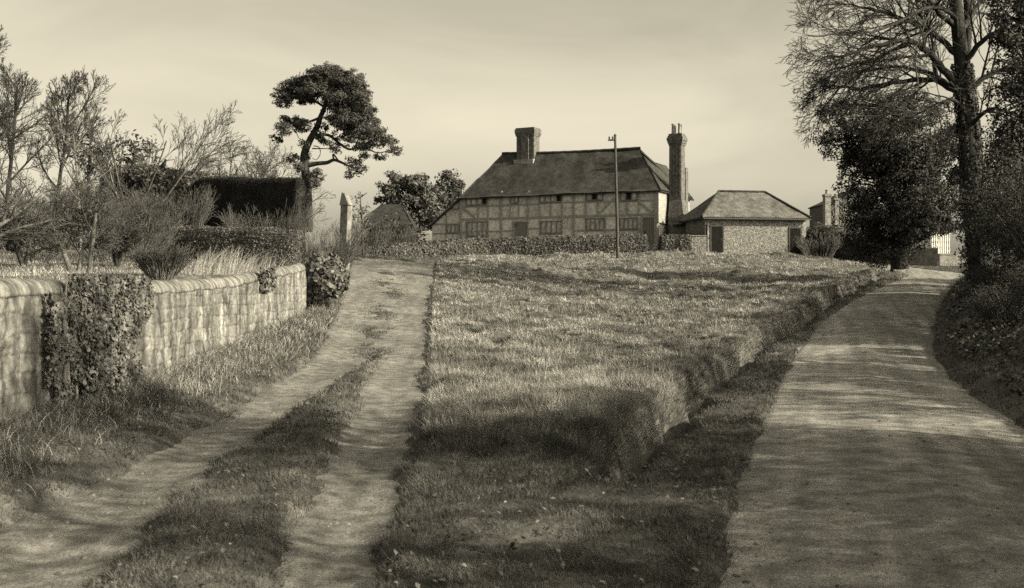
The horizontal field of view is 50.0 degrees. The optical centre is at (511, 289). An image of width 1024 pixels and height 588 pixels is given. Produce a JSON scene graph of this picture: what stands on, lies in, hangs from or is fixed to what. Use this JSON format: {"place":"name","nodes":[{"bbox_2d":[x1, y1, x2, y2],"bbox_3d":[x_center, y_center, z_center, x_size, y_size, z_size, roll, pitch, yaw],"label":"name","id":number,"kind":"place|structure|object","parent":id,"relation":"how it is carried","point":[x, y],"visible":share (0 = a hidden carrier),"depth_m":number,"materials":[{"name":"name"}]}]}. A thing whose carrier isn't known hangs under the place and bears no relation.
{"place":"outdoors","nodes":[
{"label":"outdoors","id":0,"kind":"place"},
{"bbox_2d":[0,0,1021,264],"label":"sky","id":1,"kind":"structure","parent":0,"point":[453,81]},
{"bbox_2d":[0,236,1023,587],"bbox_3d":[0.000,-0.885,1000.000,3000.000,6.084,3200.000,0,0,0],"label":"ground","id":2,"kind":"structure","parent":0,"point":[636,460],"depth_m":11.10,"materials":[{"name":"soil"}]},
{"bbox_2d":[0,25,60,160],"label":"bare tree","id":3,"kind":"object","parent":2,"relation":"on","point":[4,115],"visible":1,"depth_m":46.37,"materials":[{"name":"grey plant"}]},
{"bbox_2d":[0,158,67,257],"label":"bare shrub","id":4,"kind":"object","parent":2,"relation":"on","point":[28,204],"visible":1,"depth_m":19.62,"materials":[{"name":"grey plant"}]},
{"bbox_2d":[0,206,68,265],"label":"apple tree","id":5,"kind":"object","parent":2,"relation":"on","point":[13,248],"visible":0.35,"depth_m":27.68,"materials":[{"name":"grey plant"}]},
{"bbox_2d":[0,57,76,203],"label":"bare tree","id":6,"kind":"object","parent":2,"relation":"on","point":[12,85],"visible":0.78,"depth_m":49.65,"materials":[{"name":"grey plant"}]},
{"bbox_2d":[0,171,82,231],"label":"bare thicket","id":7,"kind":"object","parent":2,"relation":"on","point":[31,207],"visible":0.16,"depth_m":39.56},
{"bbox_2d":[0,176,128,236],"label":"bare thicket","id":8,"kind":"object","parent":2,"relation":"on","point":[19,191],"visible":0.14,"depth_m":41.33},
{"bbox_2d":[0,185,134,249],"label":"bare shrub","id":9,"kind":"object","parent":2,"relation":"on","point":[70,213],"visible":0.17,"depth_m":35.53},
{"bbox_2d":[28,65,115,195],"bbox_3d":[-20.741,-6.402,52.089,4.013,8.254,4.772,0,0,-38],"label":"bare tree","id":10,"kind":"object","parent":2,"relation":"on","point":[55,95],"visible":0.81,"depth_m":51.65,"materials":[{"name":"grey plant"}]},
{"bbox_2d":[38,117,113,250],"bbox_3d":[-10.214,-2.200,25.960,1.463,3.622,1.275,0,0,37],"label":"young tree","id":11,"kind":"object","parent":2,"relation":"on","point":[76,161],"visible":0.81,"depth_m":25.93,"materials":[{"name":"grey plant"}]},
{"bbox_2d":[19,176,133,272],"bbox_3d":[-8.226,-1.190,20.693,2.141,1.834,1.899,0,0,-15],"label":"bare shrub","id":12,"kind":"object","parent":2,"relation":"on","point":[100,232],"visible":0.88,"depth_m":20.50,"materials":[{"name":"grey plant"}]},
{"bbox_2d":[66,130,108,196],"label":"evergreen bush","id":13,"kind":"object","parent":2,"relation":"on","point":[88,166],"visible":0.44,"depth_m":52.90,"materials":[{"name":"grey plant"}]},
{"bbox_2d":[41,178,145,229],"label":"bare thicket","id":14,"kind":"object","parent":2,"relation":"on","point":[125,199],"visible":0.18,"depth_m":43.51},
{"bbox_2d":[94,221,142,266],"bbox_3d":[-10.768,-1.245,29.991,1.373,1.339,1.552,0,0,-40],"label":"apple tree","id":15,"kind":"object","parent":2,"relation":"on","point":[133,237],"visible":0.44,"depth_m":29.83,"materials":[{"name":"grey plant"}]},
{"bbox_2d":[56,209,189,261],"bbox_3d":[-11.815,-1.644,32.861,3.760,1.679,3.953,0,0,0],"label":"bare shrub","id":16,"kind":"object","parent":2,"relation":"on","point":[164,237],"visible":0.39,"depth_m":32.50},
{"bbox_2d":[103,129,159,166],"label":"evergreen bush","id":17,"kind":"object","parent":2,"relation":"on","point":[130,149],"visible":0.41,"depth_m":52.82,"materials":[{"name":"grey plant"}]},
{"bbox_2d":[0,234,270,279],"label":"orchard grass","id":18,"kind":"structure","parent":2,"relation":"on","point":[58,270],"depth_m":22.03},
{"bbox_2d":[91,192,182,239],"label":"bare thicket","id":19,"kind":"object","parent":2,"relation":"on","point":[157,213],"visible":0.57,"depth_m":39.04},
{"bbox_2d":[0,263,306,425],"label":"garden wall","id":20,"kind":"structure","parent":2,"relation":"on","point":[190,317],"depth_m":15.74,"materials":[{"name":"stone"}]},
{"bbox_2d":[44,273,154,409],"bbox_3d":[-4.719,0.580,13.049,0.326,1.556,3.550,0,0,-1],"label":"wall ivy","id":21,"kind":"object","parent":20,"relation":"attached to","point":[131,322],"depth_m":12.37,"materials":[{"name":"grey plant"}]},
{"bbox_2d":[259,264,277,292],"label":"wall ivy","id":22,"kind":"object","parent":20,"relation":"attached to","point":[268,280],"depth_m":22.54,"materials":[{"name":"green plant"}]},
{"bbox_2d":[97,163,210,233],"bbox_3d":[-15.465,-3.684,47.334,6.382,3.877,2.501,0,0,30],"label":"bush","id":23,"kind":"object","parent":2,"relation":"on","point":[135,175],"visible":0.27,"depth_m":46.36,"materials":[{"name":"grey plant"}]},
{"bbox_2d":[54,100,255,233],"bbox_3d":[-14.408,-5.119,45.789,7.507,5.829,7.410,0,0,0],"label":"bare tree","id":24,"kind":"object","parent":2,"relation":"on","point":[205,159],"visible":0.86,"depth_m":45.21,"materials":[{"name":"grey plant"}]},
{"bbox_2d":[127,241,200,279],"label":"bare shrub","id":25,"kind":"object","parent":2,"relation":"on","point":[152,261],"visible":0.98,"depth_m":16.99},
{"bbox_2d":[0,304,333,498],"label":"dry grass","id":26,"kind":"structure","parent":2,"relation":"on","point":[291,329],"depth_m":15.24,"materials":[{"name":"plant"}]},
{"bbox_2d":[121,179,220,236],"bbox_3d":[-12.919,-3.083,41.961,3.657,2.219,3.685,0,0,-30],"label":"bare shrub","id":27,"kind":"object","parent":2,"relation":"on","point":[199,212],"visible":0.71,"depth_m":41.43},
{"bbox_2d":[0,258,433,587],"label":"cart lane","id":28,"kind":"structure","parent":2,"relation":"on","point":[361,459],"depth_m":9.35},
{"bbox_2d":[344,269,416,358],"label":"lane grass","id":29,"kind":"structure","parent":28,"relation":"on","point":[367,331],"depth_m":26.80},
{"bbox_2d":[167,224,304,265],"bbox_3d":[-8.660,-1.117,34.392,4.631,1.960,1.178,0,0,13],"label":"hedge","id":30,"kind":"object","parent":2,"relation":"on","point":[274,241],"visible":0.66,"depth_m":33.86,"materials":[{"name":"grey plant"}]},
{"bbox_2d":[197,136,286,178],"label":"bare tree","id":31,"kind":"object","parent":2,"relation":"on","point":[262,172],"visible":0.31,"depth_m":71.00,"materials":[{"name":"grey plant"}]},
{"bbox_2d":[191,176,306,256],"bbox_3d":[-10.604,-2.772,43.737,6.316,3.779,0.691,0,0,34],"label":"hedge","id":32,"kind":"object","parent":2,"relation":"on","point":[264,195],"visible":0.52,"depth_m":43.19,"materials":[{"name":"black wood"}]},
{"bbox_2d":[193,245,306,274],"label":"reed clump","id":33,"kind":"object","parent":2,"relation":"on","point":[213,265],"visible":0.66,"depth_m":23.68,"materials":[{"name":"plant"}]},
{"bbox_2d":[210,200,313,237],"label":"bare shrub","id":34,"kind":"object","parent":2,"relation":"on","point":[295,225],"visible":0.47,"depth_m":36.39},
{"bbox_2d":[231,142,334,220],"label":"bare tree","id":35,"kind":"object","parent":2,"relation":"on","point":[288,167],"visible":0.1,"depth_m":75.66,"materials":[{"name":"grey plant"}]},
{"bbox_2d":[304,250,349,309],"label":"ivy bush","id":36,"kind":"object","parent":2,"relation":"on","point":[327,276],"visible":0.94,"depth_m":28.85,"materials":[{"name":"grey plant"}]},
{"bbox_2d":[300,226,367,266],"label":"bare shrub","id":37,"kind":"object","parent":2,"relation":"on","point":[347,253],"visible":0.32,"depth_m":34.85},
{"bbox_2d":[268,61,403,231],"bbox_3d":[-10.213,-8.321,63.985,8.115,9.905,5.008,0,0,0],"label":"scots pine","id":38,"kind":"object","parent":2,"relation":"on","point":[349,104],"visible":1,"depth_m":63.38,"materials":[{"name":"grey plant"}]},
{"bbox_2d":[305,206,377,253],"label":"bare shrub","id":39,"kind":"object","parent":2,"relation":"on","point":[353,231],"visible":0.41,"depth_m":49.81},
{"bbox_2d":[339,192,352,269],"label":"gate pier","id":40,"kind":"structure","parent":2,"relation":"on","point":[346,204],"depth_m":43.88,"materials":[{"name":"grey stone"}]},
{"bbox_2d":[351,192,372,255],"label":"evergreen","id":41,"kind":"object","parent":2,"relation":"on","point":[362,214],"visible":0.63,"depth_m":59.90,"materials":[{"name":"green plant"}]},
{"bbox_2d":[329,215,397,255],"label":"bare shrub","id":42,"kind":"object","parent":2,"relation":"on","point":[381,239],"visible":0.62,"depth_m":61.74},
{"bbox_2d":[351,228,375,246],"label":"evergreen bush","id":43,"kind":"object","parent":2,"relation":"on","point":[364,238],"visible":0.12,"depth_m":68.11,"materials":[{"name":"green plant"}]},
{"bbox_2d":[351,204,420,245],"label":"dark barn","id":44,"kind":"structure","parent":2,"relation":"on","point":[402,213],"depth_m":83.22,"materials":[{"name":"grey wood"}]},
{"bbox_2d":[1,341,771,587],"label":"weeds","id":45,"kind":"object","parent":2,"relation":"on","point":[449,544],"visible":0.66,"depth_m":8.96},
{"bbox_2d":[364,211,411,246],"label":"evergreen bush","id":46,"kind":"object","parent":2,"relation":"on","point":[394,224],"visible":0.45,"depth_m":76.08,"materials":[{"name":"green plant"}]},
{"bbox_2d":[356,223,420,246],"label":"bare shrub","id":47,"kind":"object","parent":2,"relation":"on","point":[408,237],"visible":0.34,"depth_m":73.05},
{"bbox_2d":[372,170,448,234],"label":"evergreen tree","id":48,"kind":"object","parent":2,"relation":"on","point":[416,198],"visible":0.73,"depth_m":101.12,"materials":[{"name":"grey plant"}]},
{"bbox_2d":[402,222,425,241],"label":"evergreen bush","id":49,"kind":"object","parent":2,"relation":"on","point":[422,236],"visible":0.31,"depth_m":77.92,"materials":[{"name":"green plant"}]},
{"bbox_2d":[356,236,490,256],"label":"clipped hedge","id":50,"kind":"object","parent":2,"relation":"on","point":[456,246],"visible":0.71,"depth_m":72.37,"materials":[{"name":"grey plant"}]},
{"bbox_2d":[418,231,431,241],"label":"picket fence","id":51,"kind":"object","parent":2,"relation":"on","point":[428,232],"visible":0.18,"depth_m":89.97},
{"bbox_2d":[433,168,465,211],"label":"evergreen tree","id":52,"kind":"object","parent":2,"relation":"on","point":[454,188],"visible":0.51,"depth_m":107.31,"materials":[{"name":"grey plant"}]},
{"bbox_2d":[6,388,1018,587],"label":"fallen leaves","id":53,"kind":"object","parent":2,"relation":"on","point":[417,585],"visible":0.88,"depth_m":6.56,"materials":[{"name":"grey plant"}]},
{"bbox_2d":[426,123,693,249],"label":"farmhouse","id":54,"kind":"object","parent":2,"relation":"on","point":[528,188],"visible":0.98,"depth_m":88.34,"materials":[{"name":"tile"}]},
{"bbox_2d":[447,224,458,232],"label":"window","id":55,"kind":"structure","parent":54,"relation":"in","point":[451,228],"depth_m":92.13,"materials":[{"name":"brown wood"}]},
{"bbox_2d":[452,198,458,209],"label":"window","id":56,"kind":"structure","parent":54,"relation":"in","point":[456,207],"depth_m":91.99,"materials":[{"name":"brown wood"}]},
{"bbox_2d":[466,198,487,205],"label":"window","id":57,"kind":"structure","parent":54,"relation":"in","point":[469,202],"depth_m":91.10,"materials":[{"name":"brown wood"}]},
{"bbox_2d":[467,221,487,236],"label":"window","id":58,"kind":"structure","parent":54,"relation":"in","point":[477,226],"depth_m":91.05,"materials":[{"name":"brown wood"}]},
{"bbox_2d":[510,197,518,203],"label":"window","id":59,"kind":"structure","parent":54,"relation":"in","point":[513,200],"depth_m":89.49,"materials":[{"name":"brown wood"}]},
{"bbox_2d":[514,222,526,237],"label":"door","id":60,"kind":"structure","parent":54,"relation":"in","point":[520,229],"depth_m":89.27,"materials":[{"name":"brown wood"}]},
{"bbox_2d":[539,195,561,202],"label":"window","id":61,"kind":"structure","parent":54,"relation":"in","point":[542,199],"depth_m":88.01,"materials":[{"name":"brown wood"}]},
{"bbox_2d":[541,220,561,233],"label":"window","id":62,"kind":"structure","parent":54,"relation":"in","point":[547,227],"depth_m":87.97,"materials":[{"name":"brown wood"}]},
{"bbox_2d":[586,194,602,200],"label":"window","id":63,"kind":"structure","parent":54,"relation":"in","point":[589,197],"depth_m":86.29,"materials":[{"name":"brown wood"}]},
{"bbox_2d":[586,218,604,230],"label":"window","id":64,"kind":"structure","parent":54,"relation":"in","point":[596,224],"depth_m":86.25,"materials":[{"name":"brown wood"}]},
{"bbox_2d":[619,217,637,229],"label":"window","id":65,"kind":"structure","parent":54,"relation":"in","point":[630,223],"depth_m":84.99,"materials":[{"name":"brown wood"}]},
{"bbox_2d":[620,192,637,200],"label":"window","id":66,"kind":"structure","parent":54,"relation":"in","point":[633,196],"depth_m":84.99,"materials":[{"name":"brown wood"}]},
{"bbox_2d":[643,218,653,244],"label":"door","id":67,"kind":"structure","parent":54,"relation":"in","point":[648,223],"depth_m":84.25,"materials":[{"name":"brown wood"}]},
{"bbox_2d":[488,233,648,255],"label":"clipped hedge","id":68,"kind":"object","parent":2,"relation":"on","point":[551,244],"visible":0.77,"depth_m":77.16,"materials":[{"name":"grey plant"}]},
{"bbox_2d":[436,298,789,450],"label":"dead stalks","id":69,"kind":"object","parent":2,"relation":"on","point":[569,355],"visible":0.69,"depth_m":20.44,"materials":[{"name":"plant"}]},
{"bbox_2d":[608,134,618,258],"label":"telegraph pole","id":70,"kind":"object","parent":2,"relation":"on","point":[616,200],"visible":0.96,"depth_m":72.42,"materials":[{"name":"wood"}]},
{"bbox_2d":[412,248,911,469],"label":"rough grass","id":71,"kind":"structure","parent":2,"relation":"on","point":[448,402],"depth_m":24.83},
{"bbox_2d":[657,234,691,250],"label":"clipped hedge","id":72,"kind":"object","parent":2,"relation":"on","point":[673,242],"visible":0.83,"depth_m":78.57,"materials":[{"name":"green plant"}]},
{"bbox_2d":[670,223,685,234],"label":"link shed","id":73,"kind":"structure","parent":2,"relation":"on","point":[677,228],"depth_m":84.50,"materials":[{"name":"wood"}]},
{"bbox_2d":[689,235,706,252],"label":"flint wall","id":74,"kind":"structure","parent":2,"relation":"on","point":[698,242],"depth_m":78.80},
{"bbox_2d":[678,190,811,255],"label":"outbuilding","id":75,"kind":"structure","parent":2,"relation":"on","point":[739,221],"depth_m":80.92,"materials":[{"name":"stone"}]},
{"bbox_2d":[712,226,721,252],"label":"door","id":76,"kind":"structure","parent":75,"relation":"in","point":[716,230],"depth_m":80.14,"materials":[{"name":"wood"}]},
{"bbox_2d":[790,228,799,253],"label":"door","id":77,"kind":"structure","parent":75,"relation":"in","point":[794,232],"depth_m":81.18,"materials":[{"name":"wood"}]},
{"bbox_2d":[793,232,844,256],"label":"bare shrub","id":78,"kind":"object","parent":2,"relation":"on","point":[835,247],"visible":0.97,"depth_m":77.46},
{"bbox_2d":[812,230,858,253],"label":"bare shrub","id":79,"kind":"object","parent":2,"relation":"on","point":[828,240],"visible":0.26,"depth_m":79.30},
{"bbox_2d":[808,187,877,231],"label":"house","id":80,"kind":"structure","parent":2,"relation":"on","point":[826,211],"depth_m":97.77,"materials":[{"name":"brick"}]},
{"bbox_2d":[806,221,883,262],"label":"lane hedge","id":81,"kind":"object","parent":2,"relation":"on","point":[841,254],"visible":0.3,"depth_m":80.09,"materials":[{"name":"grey plant"}]},
{"bbox_2d":[808,88,963,269],"bbox_3d":[19.654,-5.647,54.901,9.370,9.287,5.311,0,0,-12],"label":"yew tree","id":82,"kind":"object","parent":2,"relation":"on","point":[892,223],"visible":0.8,"depth_m":54.34,"materials":[{"name":"black plant"}]},
{"bbox_2d":[864,248,916,271],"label":"evergreen bush","id":83,"kind":"object","parent":2,"relation":"on","point":[894,257],"visible":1,"depth_m":51.95,"materials":[{"name":"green plant"}]},
{"bbox_2d":[776,0,1021,279],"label":"bare tree","id":84,"kind":"object","parent":2,"relation":"on","point":[959,22],"visible":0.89,"depth_m":44.33,"materials":[{"name":"grey plant"}]},
{"bbox_2d":[950,61,993,281],"bbox_3d":[18.961,-4.418,45.008,1.920,9.797,1.258,0,0,0],"label":"trunk ivy","id":85,"kind":"object","parent":84,"relation":"attached to","point":[973,97],"visible":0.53,"depth_m":44.71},
{"bbox_2d":[880,247,937,265],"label":"roadside wall","id":86,"kind":"structure","parent":2,"relation":"on","point":[928,257],"depth_m":73.57,"materials":[{"name":"grey stone"}]},
{"bbox_2d":[914,212,952,253],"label":"boarded cottage","id":87,"kind":"structure","parent":2,"relation":"on","point":[943,244],"depth_m":92.04,"materials":[{"name":"wood"}]},
{"bbox_2d":[938,254,957,265],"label":"brick wall","id":88,"kind":"structure","parent":2,"relation":"on","point":[946,259],"depth_m":83.85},
{"bbox_2d":[949,138,1008,275],"bbox_3d":[18.307,-3.240,42.948,2.231,5.466,2.074,0,0,0],"label":"thicket tree","id":89,"kind":"object","parent":2,"relation":"on","point":[978,256],"visible":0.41,"depth_m":42.96,"materials":[{"name":"black plant"}]},
{"bbox_2d":[938,149,1023,266],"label":"thicket bush","id":90,"kind":"object","parent":2,"relation":"on","point":[998,203],"visible":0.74,"depth_m":30.39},
{"bbox_2d":[945,252,1023,395],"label":"grass bank","id":91,"kind":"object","parent":2,"relation":"on","point":[958,291],"visible":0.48,"depth_m":23.48,"materials":[{"name":"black plant"}]},
{"bbox_2d":[952,109,1018,262],"bbox_3d":[22.687,-4.518,50.081,5.074,7.490,3.360,0,0,0],"label":"thicket tree","id":92,"kind":"object","parent":2,"relation":"on","point":[1001,259],"visible":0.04,"depth_m":49.87,"materials":[{"name":"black plant"}]},
{"bbox_2d":[962,260,1014,293],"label":"thicket bush","id":93,"kind":"object","parent":2,"relation":"on","point":[969,273],"visible":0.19,"depth_m":32.80,"materials":[{"name":"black plant"}]},
{"bbox_2d":[959,194,1023,265],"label":"thicket bush","id":94,"kind":"object","parent":2,"relation":"on","point":[993,235],"visible":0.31,"depth_m":33.44,"materials":[{"name":"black plant"}]},
{"bbox_2d":[962,271,1023,326],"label":"thicket bush","id":95,"kind":"object","parent":2,"relation":"on","point":[983,305],"visible":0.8,"depth_m":24.38,"materials":[{"name":"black plant"}]},
{"bbox_2d":[967,261,1023,299],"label":"thicket bush","id":96,"kind":"object","parent":2,"relation":"on","point":[980,277],"visible":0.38,"depth_m":28.57,"materials":[{"name":"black plant"}]},
{"bbox_2d":[968,180,1022,257],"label":"thicket bush","id":97,"kind":"object","parent":2,"relation":"on","point":[995,233],"visible":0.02,"depth_m":37.35,"materials":[{"name":"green plant"}]},
{"bbox_2d":[978,134,1023,198],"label":"thicket bush","id":98,"kind":"object","parent":2,"relation":"on","point":[1001,156],"visible":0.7,"depth_m":30.46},
{"bbox_2d":[980,0,1023,264],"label":"conifer tree","id":99,"kind":"object","parent":2,"relation":"on","point":[1011,44],"visible":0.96,"depth_m":37.88,"materials":[{"name":"black plant"}]},
{"bbox_2d":[985,167,1023,263],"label":"thicket bush","id":100,"kind":"object","parent":2,"relation":"on","point":[1016,215],"visible":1,"depth_m":26.78,"materials":[{"name":"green plant"}]},
{"bbox_2d":[985,249,1023,314],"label":"thicket bush","id":101,"kind":"object","parent":2,"relation":"on","point":[1016,278],"visible":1,"depth_m":22.51,"materials":[{"name":"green plant"}]},
{"bbox_2d":[392,407,729,587],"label":"short grass","id":102,"kind":"structure","parent":0,"point":[527,432],"depth_m":7.79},
{"bbox_2d":[719,266,1023,587],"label":"road","id":103,"kind":"structure","parent":0,"point":[888,322],"depth_m":9.69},
{"bbox_2d":[0,326,1023,587],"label":"gravel","id":104,"kind":"structure","parent":103,"relation":"on","point":[726,532],"depth_m":7.63,"materials":[{"name":"grey stone"}]}
]}

